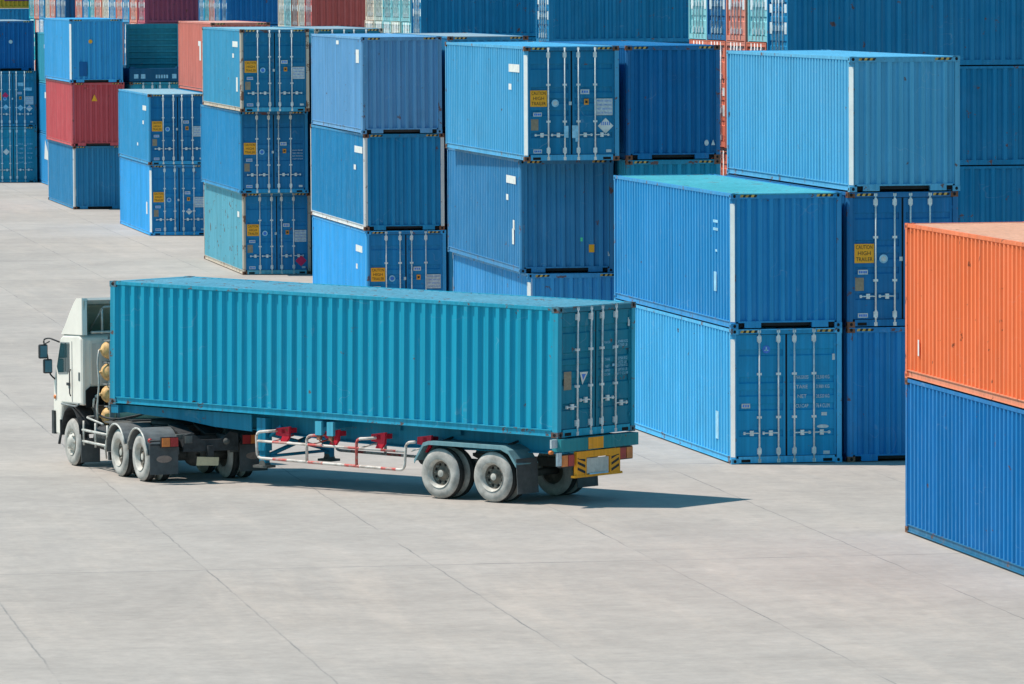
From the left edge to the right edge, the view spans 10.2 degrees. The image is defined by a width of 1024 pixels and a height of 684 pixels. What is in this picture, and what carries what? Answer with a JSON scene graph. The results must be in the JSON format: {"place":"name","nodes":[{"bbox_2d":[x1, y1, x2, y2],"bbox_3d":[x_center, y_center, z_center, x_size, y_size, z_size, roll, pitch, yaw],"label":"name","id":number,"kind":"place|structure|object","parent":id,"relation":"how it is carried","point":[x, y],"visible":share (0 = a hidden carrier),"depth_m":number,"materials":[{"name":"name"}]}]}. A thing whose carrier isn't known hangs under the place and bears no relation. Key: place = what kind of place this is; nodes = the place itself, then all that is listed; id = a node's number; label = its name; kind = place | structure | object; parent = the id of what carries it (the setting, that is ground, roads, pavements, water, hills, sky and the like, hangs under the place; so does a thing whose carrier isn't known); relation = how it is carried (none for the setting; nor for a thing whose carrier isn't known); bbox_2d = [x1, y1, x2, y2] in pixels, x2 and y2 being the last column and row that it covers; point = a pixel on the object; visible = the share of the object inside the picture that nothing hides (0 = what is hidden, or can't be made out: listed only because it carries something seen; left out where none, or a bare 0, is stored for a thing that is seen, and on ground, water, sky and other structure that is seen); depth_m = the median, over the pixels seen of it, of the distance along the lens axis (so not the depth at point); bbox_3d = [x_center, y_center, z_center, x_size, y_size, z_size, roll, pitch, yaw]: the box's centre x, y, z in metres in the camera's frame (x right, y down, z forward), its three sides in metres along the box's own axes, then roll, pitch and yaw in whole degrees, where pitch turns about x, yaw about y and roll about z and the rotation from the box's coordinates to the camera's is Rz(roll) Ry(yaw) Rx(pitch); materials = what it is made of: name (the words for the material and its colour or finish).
{"place":"outdoors","nodes":[
{"label":"outdoors","id":0,"kind":"place"},
{"bbox_2d":[60,0,74,17],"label":"shipping container","id":1,"kind":"object","parent":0,"point":[67,8],"visible":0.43,"depth_m":349.04,"materials":[{"name":"metal"}]},
{"bbox_2d":[137,23,177,23],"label":"shipping container","id":2,"kind":"object","parent":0,"point":[157,23],"visible":0.05,"depth_m":319.78,"materials":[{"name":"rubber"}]},
{"bbox_2d":[138,0,198,22],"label":"shipping container","id":3,"kind":"object","parent":2,"relation":"on","point":[157,11],"visible":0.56,"depth_m":319.89,"materials":[{"name":"metal"}]},
{"bbox_2d":[402,22,535,36],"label":"shipping container","id":4,"kind":"object","parent":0,"point":[406,27],"visible":0.13,"depth_m":233.65,"materials":[{"name":"metal"}]},
{"bbox_2d":[401,0,411,21],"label":"shipping container","id":5,"kind":"object","parent":4,"relation":"on","point":[406,13],"visible":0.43,"depth_m":233.59,"materials":[{"name":"metal"}]},
{"bbox_2d":[0,8,1023,683],"bbox_3d":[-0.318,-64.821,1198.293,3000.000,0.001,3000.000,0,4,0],"label":"ground","id":6,"kind":"structure","parent":0,"point":[660,560],"depth_m":101.76,"materials":[{"name":"concrete"}]},
{"bbox_2d":[0,126,36,181],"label":"shipping container","id":7,"kind":"object","parent":6,"relation":"on","point":[18,153],"visible":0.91,"depth_m":299.07,"materials":[{"name":"blue metal"}]},
{"bbox_2d":[0,127,13,181],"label":"door","id":8,"kind":"structure","parent":7,"relation":"in","point":[6,135],"depth_m":298.99,"materials":[{"name":"teal paint"}]},
{"bbox_2d":[0,70,36,126],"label":"shipping container","id":9,"kind":"object","parent":7,"relation":"on","point":[18,102],"visible":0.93,"depth_m":298.88,"materials":[{"name":"blue metal"}]},
{"bbox_2d":[0,71,12,125],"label":"door","id":10,"kind":"structure","parent":9,"relation":"in","point":[6,79],"depth_m":298.77,"materials":[{"name":"teal paint"}]},
{"bbox_2d":[0,19,33,70],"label":"shipping container","id":11,"kind":"object","parent":9,"relation":"on","point":[16,44],"visible":1,"depth_m":299.33,"materials":[{"name":"blue metal"}]},
{"bbox_2d":[0,8,33,19],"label":"shipping container","id":12,"kind":"object","parent":11,"relation":"on","point":[19,14],"visible":0.16,"depth_m":370.87,"materials":[{"name":"metal"}]},
{"bbox_2d":[0,0,28,7],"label":"shipping container","id":13,"kind":"object","parent":12,"relation":"on","point":[14,3],"visible":0.32,"depth_m":370.81,"materials":[{"name":"metal"}]},
{"bbox_2d":[13,71,34,125],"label":"door","id":14,"kind":"structure","parent":9,"relation":"in","point":[23,83],"depth_m":298.91,"materials":[{"name":"teal paint"}]},
{"bbox_2d":[13,127,34,181],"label":"door","id":15,"kind":"structure","parent":7,"relation":"in","point":[24,139],"depth_m":299.13,"materials":[{"name":"teal paint"}]},
{"bbox_2d":[37,131,75,184],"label":"shipping container","id":16,"kind":"object","parent":6,"relation":"on","point":[42,158],"visible":0.23,"depth_m":297.77,"materials":[{"name":"metal"}]},
{"bbox_2d":[36,82,73,133],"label":"shipping container","id":17,"kind":"object","parent":16,"relation":"on","point":[41,103],"visible":0.17,"depth_m":297.91,"materials":[{"name":"metal"}]},
{"bbox_2d":[35,32,45,82],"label":"shipping container","id":18,"kind":"object","parent":17,"relation":"on","point":[39,58],"visible":0.15,"depth_m":298.50,"materials":[{"name":"metal"}]},
{"bbox_2d":[48,139,119,208],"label":"shipping container","id":19,"kind":"object","parent":6,"relation":"on","point":[88,177],"visible":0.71,"depth_m":263.58,"materials":[{"name":"blue metal"}]},
{"bbox_2d":[46,79,123,145],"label":"shipping container","id":20,"kind":"object","parent":19,"relation":"on","point":[82,114],"visible":0.76,"depth_m":263.00,"materials":[{"name":"metal"}]},
{"bbox_2d":[44,17,122,82],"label":"shipping container","id":21,"kind":"object","parent":20,"relation":"on","point":[87,49],"visible":1,"depth_m":262.64,"materials":[{"name":"metal"}]},
{"bbox_2d":[38,297,267,480],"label":"tractor truck","id":22,"kind":"object","parent":6,"relation":"on","point":[142,447],"visible":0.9,"depth_m":122.55,"materials":[{"name":"metal"}]},
{"bbox_2d":[119,156,203,235],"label":"shipping container","id":23,"kind":"object","parent":6,"relation":"on","point":[165,199],"visible":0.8,"depth_m":235.72,"materials":[{"name":"blue metal"}]},
{"bbox_2d":[118,88,202,164],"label":"shipping container","id":24,"kind":"object","parent":23,"relation":"on","point":[159,126],"visible":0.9,"depth_m":235.46,"materials":[{"name":"blue metal"}]},
{"bbox_2d":[151,94,177,163],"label":"door","id":25,"kind":"structure","parent":24,"relation":"in","point":[164,113],"depth_m":235.25,"materials":[{"name":"paint"}]},
{"bbox_2d":[178,94,202,163],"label":"door","id":26,"kind":"structure","parent":24,"relation":"in","point":[189,115],"depth_m":235.42,"materials":[{"name":"paint"}]},
{"bbox_2d":[152,165,178,234],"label":"door","id":27,"kind":"structure","parent":23,"relation":"in","point":[165,181],"depth_m":235.54,"materials":[{"name":"blue paint"}]},
{"bbox_2d":[179,165,203,234],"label":"door","id":28,"kind":"structure","parent":23,"relation":"in","point":[191,188],"depth_m":235.71,"materials":[{"name":"blue paint"}]},
{"bbox_2d":[203,182,310,274],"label":"shipping container","id":29,"kind":"object","parent":6,"relation":"on","point":[256,233],"visible":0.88,"depth_m":204.01,"materials":[{"name":"metal"}]},
{"bbox_2d":[200,104,307,193],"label":"shipping container","id":30,"kind":"object","parent":29,"relation":"on","point":[255,152],"visible":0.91,"depth_m":203.23,"materials":[{"name":"blue metal"}]},
{"bbox_2d":[202,26,309,111],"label":"shipping container","id":31,"kind":"object","parent":30,"relation":"on","point":[251,69],"visible":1,"depth_m":201.95,"materials":[{"name":"blue metal"}]},
{"bbox_2d":[243,29,274,110],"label":"door","id":32,"kind":"structure","parent":31,"relation":"in","point":[258,48],"depth_m":201.76,"materials":[{"name":"teal paint"}]},
{"bbox_2d":[275,29,305,110],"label":"door","id":33,"kind":"structure","parent":31,"relation":"in","point":[290,47],"depth_m":201.91,"materials":[{"name":"teal paint"}]},
{"bbox_2d":[242,112,273,192],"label":"door","id":34,"kind":"structure","parent":30,"relation":"in","point":[257,130],"depth_m":203.05,"materials":[{"name":"paint"}]},
{"bbox_2d":[274,111,304,192],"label":"door","id":35,"kind":"structure","parent":30,"relation":"in","point":[289,129],"depth_m":203.20,"materials":[{"name":"paint"}]},
{"bbox_2d":[245,193,276,273],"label":"door","id":36,"kind":"structure","parent":29,"relation":"in","point":[261,225],"depth_m":203.79,"materials":[{"name":"blue paint"}]},
{"bbox_2d":[277,193,307,273],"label":"door","id":37,"kind":"structure","parent":29,"relation":"in","point":[292,211],"depth_m":203.99,"materials":[{"name":"blue paint"}]},
{"bbox_2d":[308,191,312,272],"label":"shipping container","id":38,"kind":"object","parent":6,"relation":"on","point":[311,246],"visible":0.03,"depth_m":204.38,"materials":[{"name":"blue metal"}]},
{"bbox_2d":[308,110,367,190],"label":"shipping container","id":39,"kind":"object","parent":38,"relation":"on","point":[309,150],"visible":0.02,"depth_m":204.46,"materials":[{"name":"blue metal"}]},
{"bbox_2d":[273,26,382,109],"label":"shipping container","id":40,"kind":"object","parent":39,"relation":"on","point":[329,29],"visible":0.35,"depth_m":203.80,"materials":[{"name":"blue metal"}]},
{"bbox_2d":[111,404,637,501],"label":"container trailer","id":41,"kind":"object","parent":6,"relation":"on","point":[506,467],"visible":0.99,"depth_m":115.58,"materials":[{"name":"blue paint"}]},
{"bbox_2d":[110,276,635,438],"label":"shipping container","id":42,"kind":"object","parent":41,"relation":"on","point":[555,367],"visible":1,"depth_m":116.42,"materials":[{"name":"metal"}]},
{"bbox_2d":[561,305,594,435],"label":"door","id":43,"kind":"structure","parent":42,"relation":"in","point":[578,328],"depth_m":113.76,"materials":[{"name":"paint"}]},
{"bbox_2d":[595,304,630,432],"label":"door","id":44,"kind":"structure","parent":42,"relation":"in","point":[612,326],"depth_m":114.60,"materials":[{"name":"paint"}]},
{"bbox_2d":[312,215,445,290],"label":"shipping container","id":45,"kind":"object","parent":6,"relation":"on","point":[344,254],"visible":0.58,"depth_m":172.72,"materials":[{"name":"metal"}]},
{"bbox_2d":[310,124,444,230],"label":"shipping container","id":46,"kind":"object","parent":45,"relation":"on","point":[397,182],"visible":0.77,"depth_m":172.57,"materials":[{"name":"blue metal"}]},
{"bbox_2d":[311,33,441,133],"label":"shipping container","id":47,"kind":"object","parent":46,"relation":"on","point":[363,83],"visible":1,"depth_m":172.22,"materials":[{"name":"blue metal"}]},
{"bbox_2d":[369,231,405,288],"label":"door","id":48,"kind":"structure","parent":45,"relation":"in","point":[387,253],"depth_m":172.49,"materials":[{"name":"blue paint"}]},
{"bbox_2d":[406,231,442,290],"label":"door","id":49,"kind":"structure","parent":45,"relation":"in","point":[424,265],"depth_m":172.66,"materials":[{"name":"blue paint"}]},
{"bbox_2d":[445,228,452,290],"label":"shipping container","id":50,"kind":"object","parent":6,"relation":"on","point":[449,271],"visible":0.02,"depth_m":173.01,"materials":[{"name":"blue metal"}]},
{"bbox_2d":[442,131,447,227],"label":"shipping container","id":51,"kind":"object","parent":50,"relation":"on","point":[445,189],"visible":0.05,"depth_m":173.38,"materials":[{"name":"blue metal"}]},
{"bbox_2d":[392,32,527,131],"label":"shipping container","id":52,"kind":"object","parent":51,"relation":"on","point":[464,37],"visible":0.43,"depth_m":173.38,"materials":[{"name":"blue metal"}]},
{"bbox_2d":[453,252,613,300],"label":"shipping container","id":53,"kind":"object","parent":6,"relation":"on","point":[472,275],"visible":0.32,"depth_m":147.38,"materials":[{"name":"blue metal"}]},
{"bbox_2d":[447,148,613,272],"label":"shipping container","id":54,"kind":"object","parent":53,"relation":"on","point":[519,216],"visible":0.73,"depth_m":147.08,"materials":[{"name":"blue metal"}]},
{"bbox_2d":[445,41,619,160],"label":"shipping container","id":55,"kind":"object","parent":54,"relation":"on","point":[534,101],"visible":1,"depth_m":145.54,"materials":[{"name":"blue metal"}]},
{"bbox_2d":[528,47,571,159],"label":"door","id":56,"kind":"structure","parent":55,"relation":"in","point":[549,72],"depth_m":145.29,"materials":[{"name":"metal"}]},
{"bbox_2d":[564,46,614,159],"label":"door","id":57,"kind":"structure","parent":55,"relation":"in","point":[593,103],"depth_m":145.47,"materials":[{"name":"metal"}]},
{"bbox_2d":[614,299,841,463],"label":"shipping container","id":58,"kind":"object","parent":6,"relation":"on","point":[754,395],"visible":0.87,"depth_m":123.53,"materials":[{"name":"metal"}]},
{"bbox_2d":[613,174,841,328],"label":"shipping container","id":59,"kind":"object","parent":58,"relation":"on","point":[731,252],"visible":1,"depth_m":123.70,"materials":[{"name":"blue metal"}]},
{"bbox_2d":[736,329,785,462],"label":"door","id":60,"kind":"structure","parent":58,"relation":"in","point":[760,358],"depth_m":123.24,"materials":[{"name":"paint"}]},
{"bbox_2d":[786,328,836,461],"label":"door","id":61,"kind":"structure","parent":58,"relation":"in","point":[811,376],"depth_m":123.46,"materials":[{"name":"paint"}]},
{"bbox_2d":[842,325,904,461],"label":"shipping container","id":62,"kind":"object","parent":6,"relation":"on","point":[873,393],"visible":0.17,"depth_m":123.68,"materials":[{"name":"metal"}]},
{"bbox_2d":[725,174,957,326],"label":"shipping container","id":63,"kind":"object","parent":62,"relation":"on","point":[873,258],"visible":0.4,"depth_m":123.53,"materials":[{"name":"blue metal"}]},
{"bbox_2d":[726,50,959,191],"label":"shipping container","id":64,"kind":"object","parent":63,"relation":"on","point":[852,121],"visible":1,"depth_m":123.84,"materials":[{"name":"blue metal"}]},
{"bbox_2d":[853,192,902,325],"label":"door","id":65,"kind":"structure","parent":63,"relation":"in","point":[877,221],"depth_m":123.49,"materials":[{"name":"blue paint"}]},
{"bbox_2d":[903,192,952,318],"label":"door","id":66,"kind":"structure","parent":63,"relation":"in","point":[929,209],"depth_m":123.64,"materials":[{"name":"blue paint"}]},
{"bbox_2d":[905,378,1023,574],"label":"shipping container","id":67,"kind":"object","parent":6,"relation":"on","point":[964,472],"visible":0.89,"depth_m":103.64,"materials":[{"name":"blue metal"}]},
{"bbox_2d":[905,222,1023,407],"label":"shipping container","id":68,"kind":"object","parent":67,"relation":"on","point":[964,307],"visible":1,"depth_m":103.55,"materials":[{"name":"orange metal"}]},
{"bbox_2d":[528,37,688,41],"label":"shipping container","id":69,"kind":"object","parent":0,"point":[532,39],"visible":0.01,"depth_m":231.00,"materials":[{"name":"metal"}]},
{"bbox_2d":[411,0,535,35],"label":"shipping container","id":70,"kind":"object","parent":69,"relation":"on","point":[509,17],"visible":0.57,"depth_m":230.63,"materials":[{"name":"metal"}]},
{"bbox_2d":[413,0,420,32],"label":"door","id":71,"kind":"structure","parent":70,"relation":"in","point":[416,12],"depth_m":231.49,"materials":[{"name":"metal"}]},
{"bbox_2d":[536,0,688,41],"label":"shipping container","id":72,"kind":"object","parent":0,"point":[620,20],"visible":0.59,"depth_m":208.25,"materials":[{"name":"metal"}]},
{"bbox_2d":[537,0,547,40],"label":"door","id":73,"kind":"structure","parent":72,"relation":"in","point":[540,3],"depth_m":209.03,"materials":[{"name":"metal"}]},
{"bbox_2d":[689,39,706,44],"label":"shipping container","id":74,"kind":"object","parent":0,"point":[697,41],"visible":0.08,"depth_m":159.81,"materials":[{"name":"metal"}]},
{"bbox_2d":[689,0,706,39],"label":"shipping container","id":75,"kind":"object","parent":74,"relation":"on","point":[697,19],"visible":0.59,"depth_m":159.45,"materials":[{"name":"metal"}]},
{"bbox_2d":[690,0,705,37],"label":"door","id":76,"kind":"structure","parent":75,"relation":"in","point":[695,4],"depth_m":159.68,"materials":[{"name":"metal"}]},
{"bbox_2d":[726,41,757,147],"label":"shipping container","id":77,"kind":"object","parent":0,"point":[736,45],"visible":0.09,"depth_m":155.11,"materials":[{"name":"metal"}]},
{"bbox_2d":[726,0,747,41],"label":"shipping container","id":78,"kind":"object","parent":77,"relation":"on","point":[736,20],"visible":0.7,"depth_m":154.32,"materials":[{"name":"metal"}]},
{"bbox_2d":[728,0,743,39],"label":"door","id":79,"kind":"structure","parent":78,"relation":"in","point":[733,5],"depth_m":154.70,"materials":[{"name":"metal"}]},
{"bbox_2d":[746,42,766,49],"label":"shipping container","id":80,"kind":"object","parent":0,"point":[756,45],"visible":0.09,"depth_m":152.14,"materials":[{"name":"metal"}]},
{"bbox_2d":[748,0,766,41],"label":"shipping container","id":81,"kind":"object","parent":80,"relation":"on","point":[757,20],"visible":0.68,"depth_m":152.12,"materials":[{"name":"metal"}]},
{"bbox_2d":[750,0,766,40],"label":"door","id":82,"kind":"structure","parent":81,"relation":"in","point":[755,5],"depth_m":152.19,"materials":[{"name":"metal"}]},
{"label":"shipping container","id":83,"kind":"object","parent":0,"visible":0},
{"bbox_2d":[221,0,277,23],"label":"shipping container","id":84,"kind":"object","parent":83,"relation":"on","point":[254,10],"visible":0.35,"depth_m":302.82,"materials":[{"name":"metal"}]},
{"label":"shipping container","id":85,"kind":"object","parent":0,"visible":0},
{"bbox_2d":[613,157,720,183],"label":"shipping container","id":86,"kind":"object","parent":85,"relation":"on","point":[677,166],"visible":0.15,"depth_m":146.26,"materials":[{"name":"blue metal"}]},
{"bbox_2d":[539,40,720,159],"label":"shipping container","id":87,"kind":"object","parent":86,"relation":"on","point":[669,100],"visible":0.73,"depth_m":146.15,"materials":[{"name":"blue metal"}]},
{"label":"shipping container","id":88,"kind":"object","parent":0,"visible":0},
{"bbox_2d":[179,88,202,92],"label":"shipping container","id":89,"kind":"object","parent":88,"relation":"on","point":[191,90],"visible":0.1,"depth_m":243.08,"materials":[{"name":"blue metal"}]},
{"bbox_2d":[178,20,269,90],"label":"shipping container","id":90,"kind":"object","parent":89,"relation":"on","point":[190,52],"visible":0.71,"depth_m":242.34,"materials":[{"name":"metal"}]},
{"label":"shipping container","id":91,"kind":"object","parent":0,"visible":0},
{"bbox_2d":[123,81,178,88],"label":"shipping container","id":92,"kind":"object","parent":91,"relation":"on","point":[151,85],"visible":0.16,"depth_m":263.50,"materials":[{"name":"teal metal"}]},
{"bbox_2d":[123,24,178,81],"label":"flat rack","id":93,"kind":"object","parent":92,"relation":"on","point":[151,52],"visible":0.97,"depth_m":264.52,"materials":[{"name":"metal"}]},
{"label":"shipping container","id":94,"kind":"object","parent":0,"visible":0},
{"bbox_2d":[958,164,1023,222],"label":"shipping container","id":95,"kind":"object","parent":94,"relation":"on","point":[990,193],"visible":0.09,"depth_m":149.53,"materials":[{"name":"metal"}]},
{"bbox_2d":[960,64,1023,164],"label":"shipping container","id":96,"kind":"object","parent":95,"relation":"on","point":[991,114],"visible":0.17,"depth_m":149.41,"materials":[{"name":"metal"}]},
{"bbox_2d":[767,0,1023,64],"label":"shipping container","id":97,"kind":"object","parent":96,"relation":"on","point":[979,32],"visible":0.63,"depth_m":148.93,"materials":[{"name":"metal"}]},
{"bbox_2d":[769,0,786,49],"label":"door","id":98,"kind":"structure","parent":97,"relation":"in","point":[774,5],"depth_m":149.64,"materials":[{"name":"metal"}]},
{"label":"shipping container","id":99,"kind":"object","parent":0,"visible":0},
{"bbox_2d":[720,147,726,175],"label":"shipping container","id":100,"kind":"object","parent":99,"relation":"on","point":[723,164],"visible":0.06,"depth_m":156.66,"materials":[{"name":"metal"}]},
{"bbox_2d":[707,40,732,147],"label":"shipping container","id":101,"kind":"object","parent":100,"relation":"on","point":[722,43],"visible":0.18,"depth_m":156.44,"materials":[{"name":"metal"}]},
{"bbox_2d":[707,0,725,40],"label":"shipping container","id":102,"kind":"object","parent":101,"relation":"on","point":[716,19],"visible":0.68,"depth_m":157.13,"materials":[{"name":"metal"}]},
{"bbox_2d":[709,0,724,38],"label":"door","id":103,"kind":"structure","parent":102,"relation":"in","point":[714,28],"depth_m":157.13,"materials":[{"name":"metal"}]},
{"bbox_2d":[711,41,724,145],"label":"door","id":104,"kind":"structure","parent":101,"relation":"in","point":[722,90],"depth_m":156.48,"materials":[{"name":"metal"}]},
{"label":"shipping container","id":105,"kind":"object","parent":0,"visible":0},
{"bbox_2d":[305,0,365,26],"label":"shipping container","id":106,"kind":"object","parent":105,"relation":"on","point":[349,13],"visible":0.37,"depth_m":269.85,"materials":[{"name":"metal"}]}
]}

